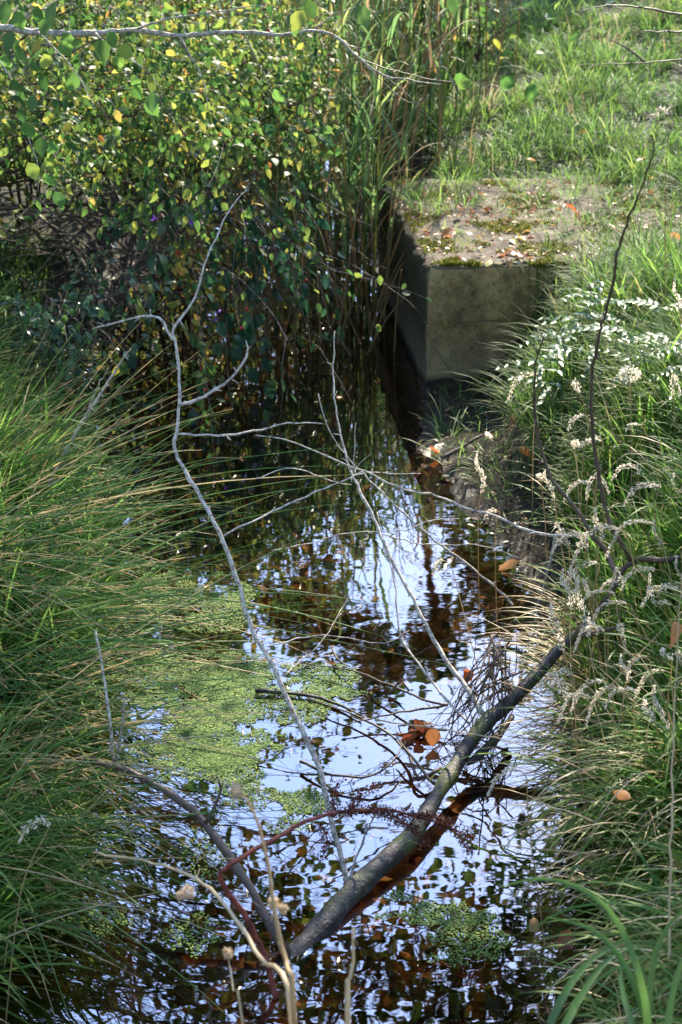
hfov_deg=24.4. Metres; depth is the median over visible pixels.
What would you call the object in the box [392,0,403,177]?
reed
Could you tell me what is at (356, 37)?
reed
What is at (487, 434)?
fallen leaf
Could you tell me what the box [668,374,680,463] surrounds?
grass stalk
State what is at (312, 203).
reed
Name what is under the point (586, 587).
grass stalk
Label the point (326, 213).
reed
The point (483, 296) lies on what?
concrete block
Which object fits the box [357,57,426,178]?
reed
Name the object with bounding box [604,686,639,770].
grass stalk
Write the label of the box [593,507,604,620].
grass stalk
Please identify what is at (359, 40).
reed
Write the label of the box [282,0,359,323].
reed
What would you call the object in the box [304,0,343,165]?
reed
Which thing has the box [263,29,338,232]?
reed
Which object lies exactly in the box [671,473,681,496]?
grass stalk
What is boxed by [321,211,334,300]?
reed
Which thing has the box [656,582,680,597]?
grass stalk
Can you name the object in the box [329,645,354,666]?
broken twig
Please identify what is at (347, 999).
dead stalk
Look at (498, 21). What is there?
reed
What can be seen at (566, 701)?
grass stalk
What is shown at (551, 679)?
grass
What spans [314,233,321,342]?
reed
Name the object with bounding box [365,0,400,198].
reed
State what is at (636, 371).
dead flower
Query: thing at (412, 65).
reed
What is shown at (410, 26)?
reed
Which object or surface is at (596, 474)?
grass stalk
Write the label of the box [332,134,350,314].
reed
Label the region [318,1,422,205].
reed
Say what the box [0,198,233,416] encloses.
dog rose sapling
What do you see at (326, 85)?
reed
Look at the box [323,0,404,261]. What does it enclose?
reed
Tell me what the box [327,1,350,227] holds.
reed
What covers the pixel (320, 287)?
reed
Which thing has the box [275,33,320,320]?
reed
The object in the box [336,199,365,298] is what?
reed
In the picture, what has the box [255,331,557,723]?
thorny branch
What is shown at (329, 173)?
reed
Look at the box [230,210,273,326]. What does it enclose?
reed
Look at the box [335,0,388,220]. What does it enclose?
reed
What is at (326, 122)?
reed
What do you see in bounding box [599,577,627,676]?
grass stalk
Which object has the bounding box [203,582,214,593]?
fallen leaf
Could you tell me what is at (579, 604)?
grass stalk
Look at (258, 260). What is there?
reed
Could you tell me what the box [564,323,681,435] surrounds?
silverweed plant
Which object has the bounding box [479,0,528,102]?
reed
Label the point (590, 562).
grass stalk
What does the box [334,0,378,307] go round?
reed
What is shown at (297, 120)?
reed
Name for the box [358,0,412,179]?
reed
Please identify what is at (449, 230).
fallen leaf
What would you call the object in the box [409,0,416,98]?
reed
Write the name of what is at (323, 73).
reed
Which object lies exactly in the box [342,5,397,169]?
reed
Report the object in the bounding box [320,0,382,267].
reed
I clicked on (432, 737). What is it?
leaf clump
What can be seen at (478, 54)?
elder shrub
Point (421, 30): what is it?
reed
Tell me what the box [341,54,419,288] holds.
reed
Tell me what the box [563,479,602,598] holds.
grass stalk
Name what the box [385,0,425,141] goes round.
reed
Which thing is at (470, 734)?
straw stalk
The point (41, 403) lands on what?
rush tussock
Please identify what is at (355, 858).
slanting twig
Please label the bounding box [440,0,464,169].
reed
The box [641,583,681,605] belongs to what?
grass stalk
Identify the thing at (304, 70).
reed
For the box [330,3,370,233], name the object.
reed
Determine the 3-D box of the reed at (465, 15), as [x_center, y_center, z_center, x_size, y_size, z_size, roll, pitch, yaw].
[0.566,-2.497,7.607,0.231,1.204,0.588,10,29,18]
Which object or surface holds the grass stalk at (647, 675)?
on the ground at (464, 492)
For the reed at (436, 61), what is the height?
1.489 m
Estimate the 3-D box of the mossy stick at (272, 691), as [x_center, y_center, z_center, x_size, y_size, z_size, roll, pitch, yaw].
[-0.079,0.487,4.090,0.300,0.030,0.052,10,29,19]
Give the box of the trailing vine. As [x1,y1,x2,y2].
[169,131,482,458]
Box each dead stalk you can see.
[92,852,291,1023]
[222,947,243,1023]
[229,783,296,1023]
[345,928,354,1023]
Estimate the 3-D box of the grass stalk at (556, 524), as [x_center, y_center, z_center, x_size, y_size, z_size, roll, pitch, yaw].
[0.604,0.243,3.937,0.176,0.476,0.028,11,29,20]
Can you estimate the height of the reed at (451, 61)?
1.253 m
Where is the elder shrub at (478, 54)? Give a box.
[318,0,546,113]
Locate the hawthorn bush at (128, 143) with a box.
[0,0,371,336]
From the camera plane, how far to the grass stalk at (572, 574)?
3.78 m
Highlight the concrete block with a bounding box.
[378,174,681,383]
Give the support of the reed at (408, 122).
on the water
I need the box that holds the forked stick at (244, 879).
[75,630,291,955]
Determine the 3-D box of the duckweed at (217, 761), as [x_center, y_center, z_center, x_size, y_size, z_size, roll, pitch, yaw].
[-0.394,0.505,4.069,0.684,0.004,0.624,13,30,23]
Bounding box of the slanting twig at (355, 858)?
[348,805,380,880]
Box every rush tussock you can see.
[0,250,194,443]
[0,281,230,565]
[0,352,367,644]
[0,380,374,777]
[0,484,451,910]
[0,490,419,1023]
[0,626,310,1022]
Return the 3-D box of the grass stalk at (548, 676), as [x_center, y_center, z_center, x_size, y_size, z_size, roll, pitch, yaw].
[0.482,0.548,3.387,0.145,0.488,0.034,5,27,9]
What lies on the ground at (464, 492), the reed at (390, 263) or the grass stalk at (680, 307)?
the grass stalk at (680, 307)
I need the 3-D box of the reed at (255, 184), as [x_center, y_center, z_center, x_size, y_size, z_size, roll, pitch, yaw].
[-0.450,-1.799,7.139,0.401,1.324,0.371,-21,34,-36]
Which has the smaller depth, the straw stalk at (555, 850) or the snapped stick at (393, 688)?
the straw stalk at (555, 850)
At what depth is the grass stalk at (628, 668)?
3.33 m
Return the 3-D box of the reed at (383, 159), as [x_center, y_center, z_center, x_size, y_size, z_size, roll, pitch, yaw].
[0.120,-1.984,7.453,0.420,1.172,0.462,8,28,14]
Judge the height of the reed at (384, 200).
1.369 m
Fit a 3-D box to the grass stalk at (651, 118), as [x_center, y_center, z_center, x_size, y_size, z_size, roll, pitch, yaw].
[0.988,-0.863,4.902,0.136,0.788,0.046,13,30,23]
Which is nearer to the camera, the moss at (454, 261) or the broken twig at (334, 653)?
the broken twig at (334, 653)
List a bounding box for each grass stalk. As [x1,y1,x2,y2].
[5,815,49,1023]
[431,558,484,697]
[474,454,486,609]
[483,507,499,622]
[487,767,544,945]
[506,372,539,516]
[537,667,589,857]
[542,469,577,648]
[548,601,597,807]
[551,530,602,684]
[553,674,598,879]
[554,521,598,659]
[557,528,582,674]
[557,692,614,781]
[559,568,580,793]
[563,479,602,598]
[564,568,575,713]
[567,413,589,587]
[569,524,651,638]
[570,379,606,495]
[570,678,620,780]
[572,559,599,667]
[572,624,614,746]
[573,575,603,734]
[578,436,602,576]
[579,589,631,705]
[582,578,605,680]
[584,473,609,578]
[585,684,624,828]
[586,617,598,764]
[591,600,649,674]
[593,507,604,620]
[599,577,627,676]
[604,519,680,622]
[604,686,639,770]
[607,567,623,692]
[611,463,644,546]
[616,620,648,731]
[618,654,631,766]
[623,482,660,573]
[623,565,681,600]
[625,422,665,496]
[626,655,662,781]
[638,667,670,723]
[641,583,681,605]
[642,699,655,800]
[645,106,668,333]
[646,572,681,618]
[651,684,681,781]
[652,519,662,590]
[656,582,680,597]
[659,647,677,757]
[663,465,681,486]
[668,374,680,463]
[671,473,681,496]
[672,279,681,327]
[674,556,681,579]
[675,649,681,664]
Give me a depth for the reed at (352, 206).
6.70 m
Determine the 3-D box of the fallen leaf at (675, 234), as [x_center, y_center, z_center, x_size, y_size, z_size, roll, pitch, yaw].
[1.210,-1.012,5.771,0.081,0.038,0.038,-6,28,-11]
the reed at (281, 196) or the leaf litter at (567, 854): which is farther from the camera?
the reed at (281, 196)
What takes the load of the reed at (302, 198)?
in the water
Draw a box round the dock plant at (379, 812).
[217,779,480,999]
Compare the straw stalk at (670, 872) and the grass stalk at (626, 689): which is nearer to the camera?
the straw stalk at (670, 872)
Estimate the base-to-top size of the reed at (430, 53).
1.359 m
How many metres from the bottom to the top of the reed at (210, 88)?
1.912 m
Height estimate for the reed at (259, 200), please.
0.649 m
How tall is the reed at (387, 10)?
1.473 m
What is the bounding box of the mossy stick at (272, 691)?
[255,688,361,715]
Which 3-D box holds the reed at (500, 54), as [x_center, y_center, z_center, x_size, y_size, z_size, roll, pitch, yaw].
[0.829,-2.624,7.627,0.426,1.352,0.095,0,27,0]
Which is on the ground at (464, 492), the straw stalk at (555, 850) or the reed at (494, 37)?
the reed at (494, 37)
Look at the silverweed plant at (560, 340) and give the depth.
4.82 m
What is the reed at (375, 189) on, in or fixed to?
in the water
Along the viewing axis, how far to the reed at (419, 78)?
6.89 m
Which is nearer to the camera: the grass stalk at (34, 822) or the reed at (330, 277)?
the grass stalk at (34, 822)
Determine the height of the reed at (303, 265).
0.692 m
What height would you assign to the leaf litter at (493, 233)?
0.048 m
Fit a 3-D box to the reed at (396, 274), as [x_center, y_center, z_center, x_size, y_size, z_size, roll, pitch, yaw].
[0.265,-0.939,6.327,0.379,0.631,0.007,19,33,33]
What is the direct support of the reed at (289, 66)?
on the water
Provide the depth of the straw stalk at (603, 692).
3.26 m
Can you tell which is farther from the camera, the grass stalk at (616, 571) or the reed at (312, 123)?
the reed at (312, 123)
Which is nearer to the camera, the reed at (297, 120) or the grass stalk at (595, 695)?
the grass stalk at (595, 695)
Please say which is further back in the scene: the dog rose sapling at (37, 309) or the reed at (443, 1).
the reed at (443, 1)
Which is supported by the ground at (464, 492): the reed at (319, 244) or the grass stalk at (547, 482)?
the grass stalk at (547, 482)
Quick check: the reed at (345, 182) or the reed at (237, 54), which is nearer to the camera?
the reed at (345, 182)
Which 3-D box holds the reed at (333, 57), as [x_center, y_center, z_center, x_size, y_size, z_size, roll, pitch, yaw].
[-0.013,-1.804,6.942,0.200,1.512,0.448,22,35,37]
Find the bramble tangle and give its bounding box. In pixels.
[0,37,426,464]
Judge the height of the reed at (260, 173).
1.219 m
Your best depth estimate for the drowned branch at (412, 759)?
3.82 m
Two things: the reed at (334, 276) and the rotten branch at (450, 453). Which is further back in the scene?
the reed at (334, 276)
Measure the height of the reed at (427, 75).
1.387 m
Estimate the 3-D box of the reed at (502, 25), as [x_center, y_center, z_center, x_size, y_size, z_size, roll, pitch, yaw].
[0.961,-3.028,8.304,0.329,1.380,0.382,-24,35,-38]
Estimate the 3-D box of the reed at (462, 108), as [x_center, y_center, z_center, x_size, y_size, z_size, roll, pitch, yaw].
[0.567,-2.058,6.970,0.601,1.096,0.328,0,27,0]
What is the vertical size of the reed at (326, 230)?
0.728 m
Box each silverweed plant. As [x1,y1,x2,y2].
[496,279,603,486]
[520,329,681,444]
[535,344,632,513]
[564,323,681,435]
[581,298,681,382]
[620,297,681,397]
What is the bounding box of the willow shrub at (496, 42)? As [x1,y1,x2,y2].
[15,0,513,209]
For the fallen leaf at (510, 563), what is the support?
on the grass at (551, 679)
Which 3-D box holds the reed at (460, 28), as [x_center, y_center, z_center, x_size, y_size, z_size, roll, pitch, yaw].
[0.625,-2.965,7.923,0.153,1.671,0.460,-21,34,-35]
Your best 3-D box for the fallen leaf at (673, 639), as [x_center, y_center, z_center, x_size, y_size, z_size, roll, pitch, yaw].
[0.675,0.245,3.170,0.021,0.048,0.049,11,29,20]
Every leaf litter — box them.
[43,366,592,913]
[396,178,681,261]
[411,382,571,581]
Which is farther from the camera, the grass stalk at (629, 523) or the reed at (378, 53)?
the reed at (378, 53)
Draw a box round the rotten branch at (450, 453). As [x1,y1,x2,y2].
[440,425,504,459]
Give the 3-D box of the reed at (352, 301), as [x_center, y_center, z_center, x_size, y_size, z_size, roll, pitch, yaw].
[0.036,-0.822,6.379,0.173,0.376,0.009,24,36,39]
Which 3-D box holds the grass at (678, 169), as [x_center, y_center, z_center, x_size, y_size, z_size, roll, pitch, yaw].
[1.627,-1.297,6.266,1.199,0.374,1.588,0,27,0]
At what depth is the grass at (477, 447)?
5.36 m
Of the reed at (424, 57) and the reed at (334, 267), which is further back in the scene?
the reed at (424, 57)
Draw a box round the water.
[0,146,635,1023]
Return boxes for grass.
[0,199,69,388]
[0,269,205,1008]
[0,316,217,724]
[372,0,681,183]
[375,0,681,39]
[376,140,681,260]
[404,346,557,531]
[452,192,681,549]
[456,566,630,761]
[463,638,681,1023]
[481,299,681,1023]
[580,135,681,205]
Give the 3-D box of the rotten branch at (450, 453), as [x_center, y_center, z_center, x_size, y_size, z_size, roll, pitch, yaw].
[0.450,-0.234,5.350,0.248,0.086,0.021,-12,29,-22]
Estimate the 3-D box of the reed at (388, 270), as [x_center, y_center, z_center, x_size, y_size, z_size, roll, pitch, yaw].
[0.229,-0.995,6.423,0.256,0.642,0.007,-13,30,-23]
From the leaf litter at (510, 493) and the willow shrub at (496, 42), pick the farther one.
the willow shrub at (496, 42)
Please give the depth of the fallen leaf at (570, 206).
6.17 m
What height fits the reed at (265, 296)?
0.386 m
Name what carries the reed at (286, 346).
in the water
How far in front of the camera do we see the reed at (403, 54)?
7.28 m
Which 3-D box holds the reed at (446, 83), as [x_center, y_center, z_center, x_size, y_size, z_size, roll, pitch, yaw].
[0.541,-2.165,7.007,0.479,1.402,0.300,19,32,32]
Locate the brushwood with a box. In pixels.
[427,630,525,763]
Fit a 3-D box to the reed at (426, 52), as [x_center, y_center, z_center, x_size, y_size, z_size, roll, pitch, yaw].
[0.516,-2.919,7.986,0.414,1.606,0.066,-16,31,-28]
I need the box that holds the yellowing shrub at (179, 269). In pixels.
[104,121,350,410]
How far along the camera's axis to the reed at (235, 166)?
7.59 m
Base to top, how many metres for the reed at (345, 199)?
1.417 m
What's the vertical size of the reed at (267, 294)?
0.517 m
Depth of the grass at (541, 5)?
9.29 m
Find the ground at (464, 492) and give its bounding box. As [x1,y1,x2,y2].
[0,0,681,1019]
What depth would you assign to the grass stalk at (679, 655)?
3.46 m
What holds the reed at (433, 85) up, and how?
on the ground at (464, 492)
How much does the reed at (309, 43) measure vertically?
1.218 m
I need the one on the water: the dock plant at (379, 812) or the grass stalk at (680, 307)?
the dock plant at (379, 812)
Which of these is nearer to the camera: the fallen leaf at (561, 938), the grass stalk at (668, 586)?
the fallen leaf at (561, 938)
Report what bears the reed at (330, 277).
in the water
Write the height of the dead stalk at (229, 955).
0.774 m
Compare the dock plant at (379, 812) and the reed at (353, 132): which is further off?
the reed at (353, 132)
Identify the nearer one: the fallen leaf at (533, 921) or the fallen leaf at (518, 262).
the fallen leaf at (533, 921)
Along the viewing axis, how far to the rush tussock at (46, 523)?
3.93 m
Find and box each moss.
[385,177,681,265]
[439,253,671,265]
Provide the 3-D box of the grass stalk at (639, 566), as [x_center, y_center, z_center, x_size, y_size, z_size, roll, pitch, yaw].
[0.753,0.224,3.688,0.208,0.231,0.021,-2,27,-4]
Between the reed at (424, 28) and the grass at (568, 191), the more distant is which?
the reed at (424, 28)
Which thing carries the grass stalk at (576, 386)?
on the ground at (464, 492)
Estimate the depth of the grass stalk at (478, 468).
4.36 m
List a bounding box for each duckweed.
[22,898,221,983]
[96,648,345,795]
[110,565,266,632]
[180,774,325,884]
[287,662,371,706]
[374,890,521,966]
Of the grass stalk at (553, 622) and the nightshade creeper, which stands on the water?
the nightshade creeper
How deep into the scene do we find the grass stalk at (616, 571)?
3.66 m
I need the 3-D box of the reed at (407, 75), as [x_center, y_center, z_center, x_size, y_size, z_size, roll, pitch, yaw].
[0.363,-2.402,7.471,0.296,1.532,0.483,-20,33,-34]
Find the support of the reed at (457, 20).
on the ground at (464, 492)
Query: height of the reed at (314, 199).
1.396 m
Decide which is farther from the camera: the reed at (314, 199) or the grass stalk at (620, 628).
the reed at (314, 199)
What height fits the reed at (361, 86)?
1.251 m
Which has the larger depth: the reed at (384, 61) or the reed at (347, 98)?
the reed at (384, 61)
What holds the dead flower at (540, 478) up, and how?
on the ground at (464, 492)
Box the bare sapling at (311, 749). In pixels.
[92,192,365,882]
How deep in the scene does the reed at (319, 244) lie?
6.79 m
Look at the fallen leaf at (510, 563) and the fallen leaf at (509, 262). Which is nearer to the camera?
the fallen leaf at (510, 563)
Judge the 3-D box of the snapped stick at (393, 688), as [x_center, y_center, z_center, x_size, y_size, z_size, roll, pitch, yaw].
[0.143,0.455,4.110,0.046,0.044,0.035,10,29,18]
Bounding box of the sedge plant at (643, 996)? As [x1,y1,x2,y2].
[502,877,681,1023]
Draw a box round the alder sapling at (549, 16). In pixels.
[545,0,681,64]
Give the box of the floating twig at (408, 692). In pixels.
[294,662,447,706]
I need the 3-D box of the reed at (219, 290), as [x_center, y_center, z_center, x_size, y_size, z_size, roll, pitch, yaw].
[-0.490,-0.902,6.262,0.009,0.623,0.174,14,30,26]
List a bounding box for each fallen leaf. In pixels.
[171,578,177,588]
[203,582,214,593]
[431,450,439,458]
[441,227,455,235]
[484,431,492,437]
[485,259,492,266]
[498,559,517,569]
[505,259,512,272]
[510,414,516,429]
[512,260,524,273]
[516,446,534,458]
[529,915,538,931]
[557,925,574,948]
[560,203,577,214]
[613,790,634,800]
[670,232,679,238]
[670,619,681,648]
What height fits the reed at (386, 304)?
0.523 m
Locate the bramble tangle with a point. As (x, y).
(110, 193)
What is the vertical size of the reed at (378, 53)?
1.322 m
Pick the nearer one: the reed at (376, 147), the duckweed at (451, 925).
the duckweed at (451, 925)
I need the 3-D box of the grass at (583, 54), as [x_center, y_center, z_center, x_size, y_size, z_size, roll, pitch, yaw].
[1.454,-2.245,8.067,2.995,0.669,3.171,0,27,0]
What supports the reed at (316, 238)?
in the water
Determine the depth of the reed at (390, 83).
7.72 m
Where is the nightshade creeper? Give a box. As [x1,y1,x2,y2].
[69,118,370,427]
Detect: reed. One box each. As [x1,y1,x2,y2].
[153,167,240,319]
[202,0,262,192]
[202,214,229,341]
[206,0,252,197]
[206,25,247,231]
[207,0,273,275]
[207,2,232,200]
[209,7,277,200]
[212,171,266,339]
[220,0,317,316]
[224,8,352,310]
[228,21,337,314]
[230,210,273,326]
[232,227,245,346]
[233,0,268,249]
[234,18,357,320]
[238,0,352,291]
[242,161,274,271]
[242,220,243,310]
[247,0,299,261]
[247,0,302,291]
[248,151,321,274]
[249,0,263,217]
[249,157,279,293]
[251,8,372,321]
[251,167,273,321]
[253,195,293,313]
[254,119,261,273]
[255,0,337,317]
[256,0,349,311]
[256,273,275,330]
[258,36,298,208]
[259,10,301,329]
[262,68,353,316]
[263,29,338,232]
[263,38,345,287]
[266,0,358,287]
[266,13,326,265]
[266,258,287,335]
[267,26,370,289]
[267,247,267,338]
[269,13,346,329]
[269,146,343,313]
[270,158,350,300]
[270,261,287,348]
[273,0,344,261]
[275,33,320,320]
[276,0,330,312]
[279,25,332,240]
[281,181,340,345]
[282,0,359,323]
[284,190,358,339]
[286,169,310,348]
[290,26,324,321]
[291,149,319,266]
[293,224,307,351]
[294,22,368,222]
[295,22,383,307]
[296,182,329,325]
[297,60,347,325]
[300,0,339,259]
[300,1,381,327]
[301,0,342,185]
[301,8,445,306]
[303,0,367,289]
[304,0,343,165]
[304,0,418,235]
[305,0,380,258]
[307,25,366,250]
[307,50,331,288]
[312,20,398,322]
[312,195,341,304]
[313,161,338,302]
[314,0,382,324]
[314,43,343,292]
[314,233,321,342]
[315,0,346,212]
[315,2,369,267]
[316,2,366,193]
[316,142,322,317]
[317,11,375,296]
[317,51,426,308]
[318,0,374,182]
[318,0,405,307]
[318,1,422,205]
[319,0,345,243]
[319,0,359,232]
[319,144,343,291]
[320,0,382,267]
[320,84,392,312]
[321,77,416,256]
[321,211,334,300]
[322,139,338,304]
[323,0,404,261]
[323,124,391,304]
[326,0,423,295]
[326,232,340,326]
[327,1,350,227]
[327,246,335,301]
[328,196,399,334]
[329,0,375,286]
[330,0,396,290]
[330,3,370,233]
[330,14,420,171]
[332,1,378,263]
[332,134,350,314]
[333,0,407,312]
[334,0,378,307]
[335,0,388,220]
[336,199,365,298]
[337,0,368,281]
[337,0,412,289]
[337,177,361,342]
[339,23,436,175]
[341,0,408,315]
[341,0,412,248]
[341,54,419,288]
[342,0,410,232]
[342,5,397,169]
[342,269,365,329]
[345,46,422,267]
[346,0,390,228]
[347,0,441,243]
[348,116,419,278]
[349,0,388,245]
[350,0,409,318]
[350,233,385,292]
[355,0,435,175]
[356,1,418,203]
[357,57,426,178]
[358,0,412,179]
[359,219,369,334]
[361,0,429,186]
[362,1,427,147]
[362,15,417,182]
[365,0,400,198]
[366,0,376,289]
[367,0,402,176]
[367,295,406,353]
[371,187,425,334]
[371,252,404,327]
[372,149,442,317]
[373,209,448,329]
[374,271,398,337]
[375,23,424,169]
[375,202,415,330]
[377,0,402,132]
[380,1,402,127]
[380,1,469,314]
[382,159,394,318]
[383,0,401,168]
[383,49,434,327]
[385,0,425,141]
[385,12,396,116]
[387,0,453,180]
[388,0,458,177]
[390,0,439,88]
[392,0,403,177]
[393,270,401,350]
[394,0,414,150]
[394,0,419,145]
[399,0,447,47]
[399,0,452,177]
[399,0,491,135]
[400,0,423,149]
[401,4,404,108]
[402,0,468,106]
[402,1,420,164]
[403,5,417,105]
[405,0,433,86]
[406,0,458,69]
[407,0,531,161]
[408,0,440,114]
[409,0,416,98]
[409,0,454,176]
[414,0,449,178]
[418,4,439,51]
[419,4,474,125]
[421,0,439,179]
[422,0,433,86]
[426,0,454,152]
[428,0,441,92]
[435,0,458,178]
[436,0,440,54]
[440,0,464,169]
[445,15,453,87]
[449,11,456,87]
[450,31,452,85]
[454,0,465,120]
[457,2,461,69]
[461,0,468,115]
[469,0,473,66]
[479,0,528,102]
[485,0,486,104]
[490,0,497,76]
[491,0,509,110]
[496,0,499,51]
[499,0,504,63]
[513,0,521,93]
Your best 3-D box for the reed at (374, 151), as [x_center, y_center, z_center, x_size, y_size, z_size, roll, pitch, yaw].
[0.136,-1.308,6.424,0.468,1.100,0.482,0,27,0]
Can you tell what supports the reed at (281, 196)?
in the water
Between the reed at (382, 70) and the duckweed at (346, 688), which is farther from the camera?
the reed at (382, 70)
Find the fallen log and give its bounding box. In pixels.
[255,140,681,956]
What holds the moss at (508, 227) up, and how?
on the concrete block
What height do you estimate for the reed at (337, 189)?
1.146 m
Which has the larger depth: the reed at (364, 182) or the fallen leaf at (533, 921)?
the reed at (364, 182)
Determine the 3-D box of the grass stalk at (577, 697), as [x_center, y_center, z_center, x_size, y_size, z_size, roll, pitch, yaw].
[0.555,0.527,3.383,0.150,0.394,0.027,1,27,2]
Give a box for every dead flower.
[536,472,549,601]
[570,440,581,594]
[618,365,641,510]
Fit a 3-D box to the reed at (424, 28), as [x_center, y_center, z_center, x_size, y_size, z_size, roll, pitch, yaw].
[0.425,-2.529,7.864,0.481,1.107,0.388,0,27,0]
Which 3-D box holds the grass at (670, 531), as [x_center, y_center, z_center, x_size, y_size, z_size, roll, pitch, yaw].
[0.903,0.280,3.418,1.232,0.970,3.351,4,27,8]
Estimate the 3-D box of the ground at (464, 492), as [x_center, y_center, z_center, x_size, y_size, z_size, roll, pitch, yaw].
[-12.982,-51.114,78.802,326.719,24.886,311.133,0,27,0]
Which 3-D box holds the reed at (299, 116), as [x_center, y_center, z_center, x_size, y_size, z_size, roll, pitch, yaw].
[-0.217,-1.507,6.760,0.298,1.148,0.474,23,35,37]
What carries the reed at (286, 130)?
on the water
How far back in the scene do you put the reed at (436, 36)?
8.10 m
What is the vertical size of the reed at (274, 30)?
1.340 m
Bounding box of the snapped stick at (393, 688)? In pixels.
[388,678,405,694]
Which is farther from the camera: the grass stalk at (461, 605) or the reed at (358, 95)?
the reed at (358, 95)
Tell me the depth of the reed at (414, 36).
8.17 m
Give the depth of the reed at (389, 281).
6.37 m
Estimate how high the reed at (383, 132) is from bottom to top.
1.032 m
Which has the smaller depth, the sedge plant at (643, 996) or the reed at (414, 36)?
the sedge plant at (643, 996)
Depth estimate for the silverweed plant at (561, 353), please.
4.71 m
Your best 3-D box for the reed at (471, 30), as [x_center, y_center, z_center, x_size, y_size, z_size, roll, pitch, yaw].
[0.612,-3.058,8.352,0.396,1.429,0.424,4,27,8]
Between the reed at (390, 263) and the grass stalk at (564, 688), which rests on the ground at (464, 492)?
the grass stalk at (564, 688)
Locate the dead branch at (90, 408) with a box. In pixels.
[47,348,130,486]
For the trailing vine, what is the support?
on the water
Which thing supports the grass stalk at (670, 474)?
on the ground at (464, 492)
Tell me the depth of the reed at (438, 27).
7.67 m
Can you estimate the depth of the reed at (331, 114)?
7.03 m
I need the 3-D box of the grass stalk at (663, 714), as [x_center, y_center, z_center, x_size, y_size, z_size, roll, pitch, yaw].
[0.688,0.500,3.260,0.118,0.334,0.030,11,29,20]
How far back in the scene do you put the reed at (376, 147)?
6.74 m
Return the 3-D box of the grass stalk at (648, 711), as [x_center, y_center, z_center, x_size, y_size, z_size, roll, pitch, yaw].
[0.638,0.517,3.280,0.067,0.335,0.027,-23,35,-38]
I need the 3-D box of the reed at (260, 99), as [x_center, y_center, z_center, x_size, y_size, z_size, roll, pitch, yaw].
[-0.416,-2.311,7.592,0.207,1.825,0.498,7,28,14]
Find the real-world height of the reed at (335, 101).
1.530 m
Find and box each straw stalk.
[376,719,594,764]
[474,842,597,858]
[578,612,681,716]
[657,584,681,959]
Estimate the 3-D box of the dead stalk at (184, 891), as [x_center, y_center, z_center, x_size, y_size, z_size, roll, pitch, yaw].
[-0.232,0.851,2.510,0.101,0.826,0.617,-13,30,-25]
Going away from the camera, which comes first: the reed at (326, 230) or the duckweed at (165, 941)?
the duckweed at (165, 941)
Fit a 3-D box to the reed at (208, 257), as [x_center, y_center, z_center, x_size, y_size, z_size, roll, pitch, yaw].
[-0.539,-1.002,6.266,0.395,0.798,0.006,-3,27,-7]
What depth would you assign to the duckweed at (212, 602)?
4.54 m
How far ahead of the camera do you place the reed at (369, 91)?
6.97 m
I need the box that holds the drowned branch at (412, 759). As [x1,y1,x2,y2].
[299,697,447,784]
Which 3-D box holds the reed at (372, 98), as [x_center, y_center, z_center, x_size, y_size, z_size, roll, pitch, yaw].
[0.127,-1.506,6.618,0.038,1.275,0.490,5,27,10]
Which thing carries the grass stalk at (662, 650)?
on the ground at (464, 492)
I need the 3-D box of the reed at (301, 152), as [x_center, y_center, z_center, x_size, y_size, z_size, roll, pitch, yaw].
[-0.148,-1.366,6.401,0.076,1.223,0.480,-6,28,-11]
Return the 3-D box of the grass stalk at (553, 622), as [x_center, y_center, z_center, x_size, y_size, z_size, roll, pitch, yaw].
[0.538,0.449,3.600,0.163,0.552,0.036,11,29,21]
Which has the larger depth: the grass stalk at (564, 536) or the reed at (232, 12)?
the reed at (232, 12)
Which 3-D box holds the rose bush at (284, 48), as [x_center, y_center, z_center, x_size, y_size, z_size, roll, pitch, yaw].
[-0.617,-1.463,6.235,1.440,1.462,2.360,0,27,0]
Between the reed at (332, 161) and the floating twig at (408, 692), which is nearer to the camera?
the floating twig at (408, 692)
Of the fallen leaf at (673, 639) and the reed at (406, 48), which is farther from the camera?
the reed at (406, 48)
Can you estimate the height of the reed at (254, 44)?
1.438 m
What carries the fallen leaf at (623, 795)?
on the grass at (670, 531)
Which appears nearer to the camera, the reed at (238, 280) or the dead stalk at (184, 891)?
the dead stalk at (184, 891)
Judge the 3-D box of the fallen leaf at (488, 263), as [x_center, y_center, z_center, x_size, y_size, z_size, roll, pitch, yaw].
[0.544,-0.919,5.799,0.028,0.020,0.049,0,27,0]
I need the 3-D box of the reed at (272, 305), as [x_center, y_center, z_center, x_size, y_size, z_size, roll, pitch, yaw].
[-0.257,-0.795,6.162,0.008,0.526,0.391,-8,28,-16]
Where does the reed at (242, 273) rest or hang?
in the water
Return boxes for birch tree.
[0,0,538,207]
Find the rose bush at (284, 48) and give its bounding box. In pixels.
[0,0,359,275]
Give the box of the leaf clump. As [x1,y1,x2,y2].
[395,718,440,746]

